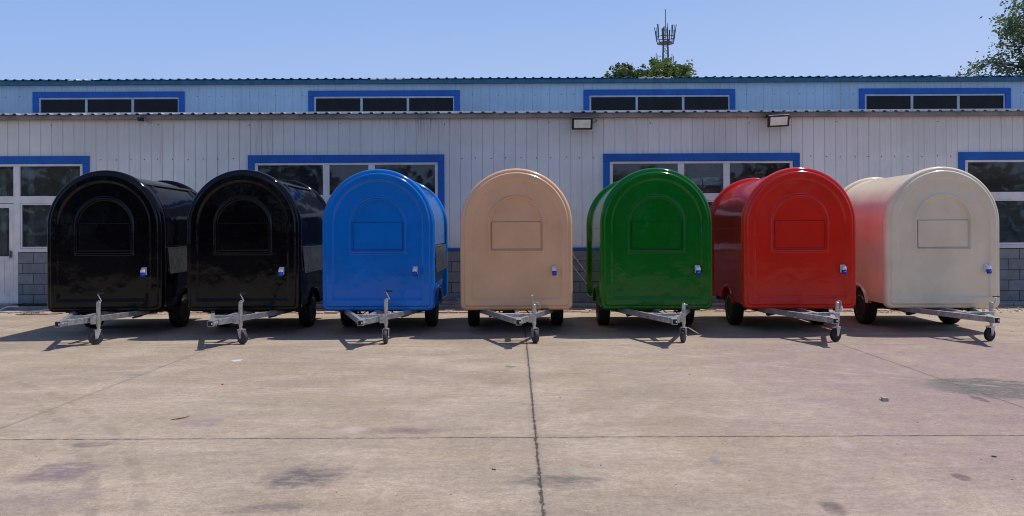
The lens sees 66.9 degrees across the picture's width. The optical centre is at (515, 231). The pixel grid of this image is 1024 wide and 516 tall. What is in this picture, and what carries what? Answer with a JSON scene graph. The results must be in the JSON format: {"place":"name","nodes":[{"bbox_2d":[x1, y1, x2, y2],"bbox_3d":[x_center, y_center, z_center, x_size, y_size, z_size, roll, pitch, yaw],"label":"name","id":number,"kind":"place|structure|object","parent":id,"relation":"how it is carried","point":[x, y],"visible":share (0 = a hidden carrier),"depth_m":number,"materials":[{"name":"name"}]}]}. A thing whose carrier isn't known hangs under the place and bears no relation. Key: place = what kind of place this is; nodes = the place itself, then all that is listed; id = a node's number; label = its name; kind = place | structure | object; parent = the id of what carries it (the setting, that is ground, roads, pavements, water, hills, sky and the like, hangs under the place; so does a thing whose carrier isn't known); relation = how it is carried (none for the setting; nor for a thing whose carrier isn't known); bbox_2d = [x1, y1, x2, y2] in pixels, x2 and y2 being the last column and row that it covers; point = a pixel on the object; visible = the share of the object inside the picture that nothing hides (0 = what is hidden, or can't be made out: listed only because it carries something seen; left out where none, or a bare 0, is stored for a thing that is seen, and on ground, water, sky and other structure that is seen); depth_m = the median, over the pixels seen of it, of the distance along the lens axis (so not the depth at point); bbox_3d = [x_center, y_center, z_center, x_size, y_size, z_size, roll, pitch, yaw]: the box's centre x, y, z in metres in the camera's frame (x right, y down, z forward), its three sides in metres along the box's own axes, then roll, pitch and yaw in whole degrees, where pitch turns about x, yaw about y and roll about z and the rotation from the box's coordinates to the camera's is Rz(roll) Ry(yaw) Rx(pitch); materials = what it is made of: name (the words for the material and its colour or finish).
{"place":"outdoors","nodes":[
{"label":"outdoors","id":0,"kind":"place"},
{"bbox_2d":[15,308,894,314],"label":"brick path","id":1,"kind":"structure","parent":0,"point":[445,311],"depth_m":13.98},
{"bbox_2d":[0,306,1023,515],"bbox_3d":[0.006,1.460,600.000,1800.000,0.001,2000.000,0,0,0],"label":"ground","id":2,"kind":"structure","parent":0,"point":[641,416],"depth_m":6.09,"materials":[{"name":"concrete"}]},
{"bbox_2d":[0,306,48,312],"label":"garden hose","id":3,"kind":"object","parent":2,"relation":"on","point":[1,309],"visible":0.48,"depth_m":14.42,"materials":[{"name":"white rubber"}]},
{"bbox_2d":[47,170,196,344],"bbox_3d":[-5.848,0.304,11.497,1.619,2.362,3.624,0,0,-4],"label":"food trailer","id":4,"kind":"object","parent":2,"relation":"on","point":[116,243],"visible":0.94,"depth_m":10.98,"materials":[{"name":"black metal"}]},
{"bbox_2d":[187,170,325,343],"bbox_3d":[-3.867,0.296,11.498,1.619,2.362,3.624,0,0,-2],"label":"food trailer","id":5,"kind":"object","parent":2,"relation":"on","point":[254,241],"visible":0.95,"depth_m":10.98,"materials":[{"name":"black metal"}]},
{"bbox_2d":[322,169,447,343],"bbox_3d":[-1.941,0.287,11.498,1.619,2.362,3.624,0,0,0],"label":"food trailer","id":6,"kind":"object","parent":2,"relation":"on","point":[384,241],"visible":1,"depth_m":10.97,"materials":[{"name":"blue metal"}]},
{"bbox_2d":[0,75,1023,306],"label":"factory building","id":7,"kind":"structure","parent":2,"relation":"on","point":[463,137],"depth_m":15.20,"materials":[{"name":"white metal"}]},
{"bbox_2d":[0,169,6,255],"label":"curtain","id":8,"kind":"object","parent":7,"relation":"hanging from","point":[3,231],"visible":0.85,"depth_m":15.38,"materials":[{"name":"fabric"}]},
{"bbox_2d":[0,204,13,302],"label":"door","id":9,"kind":"structure","parent":7,"relation":"in","point":[6,262],"depth_m":15.20,"materials":[{"name":"white plastic"}]},
{"bbox_2d":[24,171,33,248],"bbox_3d":[-9.648,-0.398,15.370,0.181,1.600,0.045,0,0,4],"label":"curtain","id":10,"kind":"object","parent":7,"relation":"hanging from","point":[28,211],"visible":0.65,"depth_m":15.37,"materials":[{"name":"fabric"}]},
{"bbox_2d":[0,156,89,302],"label":"window","id":11,"kind":"structure","parent":7,"relation":"in","point":[16,162],"depth_m":15.19,"materials":[{"name":"white plastic"}]},
{"bbox_2d":[71,168,79,180],"bbox_3d":[-8.724,-0.427,15.371,0.167,1.650,0.040,0,0,6],"label":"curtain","id":12,"kind":"object","parent":7,"relation":"hanging from","point":[75,173],"visible":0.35,"depth_m":15.37,"materials":[{"name":"fabric"}]},
{"bbox_2d":[32,91,184,112],"bbox_3d":[-10.281,-3.065,19.608,3.830,0.937,0.085,0,0,0],"label":"clerestory window","id":13,"kind":"structure","parent":7,"relation":"in","point":[166,101],"depth_m":19.62,"materials":[{"name":"blue glass"}]},
{"bbox_2d":[137,117,152,125],"bbox_3d":[-7.250,-2.149,15.104,0.163,0.135,0.294,0,0,34],"label":"security camera","id":14,"kind":"object","parent":7,"relation":"attached to","point":[140,119],"visible":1,"depth_m":15.07,"materials":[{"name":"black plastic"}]},
{"bbox_2d":[248,154,444,208],"bbox_3d":[-3.314,-0.566,15.207,3.849,1.880,0.085,0,0,0],"label":"window","id":15,"kind":"structure","parent":7,"relation":"in","point":[254,161],"depth_m":15.16,"materials":[{"name":"blue plastic"}]},
{"bbox_2d":[308,90,459,111],"bbox_3d":[-3.322,-3.096,19.608,3.830,0.937,0.085,0,0,0],"label":"clerestory window","id":16,"kind":"structure","parent":7,"relation":"in","point":[395,100],"depth_m":19.62,"materials":[{"name":"blue glass"}]},
{"bbox_2d":[572,117,596,129],"bbox_3d":[1.345,-2.094,15.034,0.520,0.255,0.332,0,0,0],"label":"floodlight","id":17,"kind":"object","parent":7,"relation":"attached to","point":[582,123],"visible":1,"depth_m":14.90,"materials":[{"name":"black plastic"}]},
{"bbox_2d":[584,89,734,109],"bbox_3d":[3.636,-3.126,19.608,3.830,0.937,0.085,0,0,0],"label":"clerestory window","id":18,"kind":"structure","parent":7,"relation":"in","point":[625,99],"depth_m":19.62,"materials":[{"name":"blue glass"}]},
{"bbox_2d":[603,153,799,201],"bbox_3d":[3.644,-0.596,15.207,3.849,1.880,0.085,0,0,0],"label":"window","id":19,"kind":"structure","parent":7,"relation":"in","point":[680,159],"depth_m":15.16,"materials":[{"name":"blue plastic"}]},
{"bbox_2d":[692,177,718,185],"bbox_3d":[3.763,-0.996,15.370,0.535,0.160,0.020,0,0,0],"label":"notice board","id":20,"kind":"object","parent":7,"relation":"attached to","point":[709,181],"visible":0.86,"depth_m":15.36,"materials":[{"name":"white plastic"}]},
{"bbox_2d":[764,114,790,126],"bbox_3d":[5.123,-2.144,15.034,0.543,0.265,0.332,0,0,0],"label":"floodlight","id":21,"kind":"object","parent":7,"relation":"attached to","point":[779,120],"visible":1,"depth_m":14.89,"materials":[{"name":"black plastic"}]},
{"bbox_2d":[859,88,1010,108],"bbox_3d":[10.595,-3.156,19.608,3.830,0.937,0.085,0,0,0],"label":"clerestory window","id":22,"kind":"structure","parent":7,"relation":"in","point":[869,98],"depth_m":19.62,"materials":[{"name":"blue glass"}]},
{"bbox_2d":[958,152,1023,247],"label":"window","id":23,"kind":"structure","parent":7,"relation":"in","point":[963,157],"depth_m":15.16,"materials":[{"name":"blue plastic"}]},
{"bbox_2d":[0,301,1023,309],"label":"kerb","id":24,"kind":"structure","parent":2,"relation":"on","point":[722,304],"depth_m":14.81,"materials":[{"name":"concrete"}]},
{"bbox_2d":[17,303,46,305],"bbox_3d":[-9.269,1.416,15.030,0.650,0.041,0.220,0,0,0],"label":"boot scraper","id":25,"kind":"object","parent":24,"relation":"on","point":[34,304],"visible":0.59,"depth_m":14.93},
{"bbox_2d":[442,301,459,304],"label":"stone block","id":26,"kind":"structure","parent":24,"relation":"on","point":[450,302],"depth_m":14.85,"materials":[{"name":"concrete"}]},
{"bbox_2d":[8,306,1023,313],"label":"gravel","id":27,"kind":"structure","parent":2,"relation":"on","point":[997,307],"depth_m":14.36,"materials":[{"name":"stone"}]},
{"bbox_2d":[460,168,572,342],"bbox_3d":[0.013,0.279,11.498,1.619,2.362,3.624,0,0,-1],"label":"food trailer","id":28,"kind":"object","parent":2,"relation":"on","point":[515,240],"visible":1,"depth_m":10.97,"materials":[{"name":"beige metal"}]},
{"bbox_2d":[17,315,1019,507],"bbox_3d":[0.238,1.454,8.582,15.391,0.010,9.713,0,0,0],"label":"grit","id":29,"kind":"object","parent":2,"relation":"on","point":[537,425],"visible":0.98,"depth_m":5.79,"materials":[{"name":"stone"}]},
{"bbox_2d":[603,62,631,77],"bbox_3d":[4.410,-2.888,33.166,1.769,8.658,1.642,0,0,28],"label":"poplar tree","id":30,"kind":"object","parent":2,"relation":"on","point":[622,72],"visible":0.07,"depth_m":32.98,"materials":[{"name":"green plant"}]},
{"bbox_2d":[619,62,636,77],"bbox_3d":[4.973,-3.054,34.499,1.576,8.985,1.517,0,0,0],"label":"poplar tree","id":31,"kind":"object","parent":2,"relation":"on","point":[630,69],"visible":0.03,"depth_m":34.24,"materials":[{"name":"green plant"}]},
{"bbox_2d":[634,63,649,77],"bbox_3d":[5.670,-3.023,34.551,1.685,8.918,1.536,0,0,-39],"label":"poplar tree","id":32,"kind":"object","parent":2,"relation":"on","point":[638,70],"visible":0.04,"depth_m":34.41,"materials":[{"name":"green plant"}]},
{"bbox_2d":[586,168,711,341],"bbox_3d":[2.008,0.270,11.498,1.619,2.362,3.624,0,0,0],"label":"food trailer","id":33,"kind":"object","parent":2,"relation":"on","point":[648,243],"visible":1,"depth_m":10.97,"materials":[{"name":"green metal"}]},
{"bbox_2d":[654,9,676,63],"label":"telecom mast","id":34,"kind":"object","parent":2,"relation":"on","point":[666,43],"visible":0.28,"depth_m":119.68,"materials":[{"name":"metal"}]},
{"bbox_2d":[638,56,696,76],"bbox_3d":[6.586,-3.244,34.157,2.611,9.352,3.863,0,0,0],"label":"broadleaf tree","id":35,"kind":"object","parent":2,"relation":"on","point":[664,68],"visible":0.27,"depth_m":33.37,"materials":[{"name":"green plant"}]},
{"bbox_2d":[710,167,855,341],"bbox_3d":[4.048,0.261,11.498,1.619,2.362,3.624,0,0,1],"label":"food trailer","id":36,"kind":"object","parent":2,"relation":"on","point":[783,242],"visible":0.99,"depth_m":10.98,"materials":[{"name":"red metal"}]},
{"bbox_2d":[881,397,888,400],"bbox_3d":[3.158,1.431,6.624,0.060,0.030,0.049,0,0,0],"label":"stone","id":37,"kind":"object","parent":2,"relation":"on","point":[884,399],"visible":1,"depth_m":6.60,"materials":[{"name":"grey stone"}]},
{"bbox_2d":[844,167,999,340],"bbox_3d":[6.083,0.253,11.497,1.619,2.362,3.624,0,0,2],"label":"food trailer","id":38,"kind":"object","parent":2,"relation":"on","point":[927,240],"visible":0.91,"depth_m":10.98,"materials":[{"name":"beige metal"}]},
{"bbox_2d":[955,0,1023,76],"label":"broadleaf tree","id":39,"kind":"object","parent":2,"relation":"on","point":[1015,32],"visible":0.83,"depth_m":25.32,"materials":[{"name":"green plant"}]},
{"bbox_2d":[0,0,1023,79],"label":"sky","id":40,"kind":"structure","parent":0,"point":[40,39],"materials":[{"name":"blue"}]}
]}

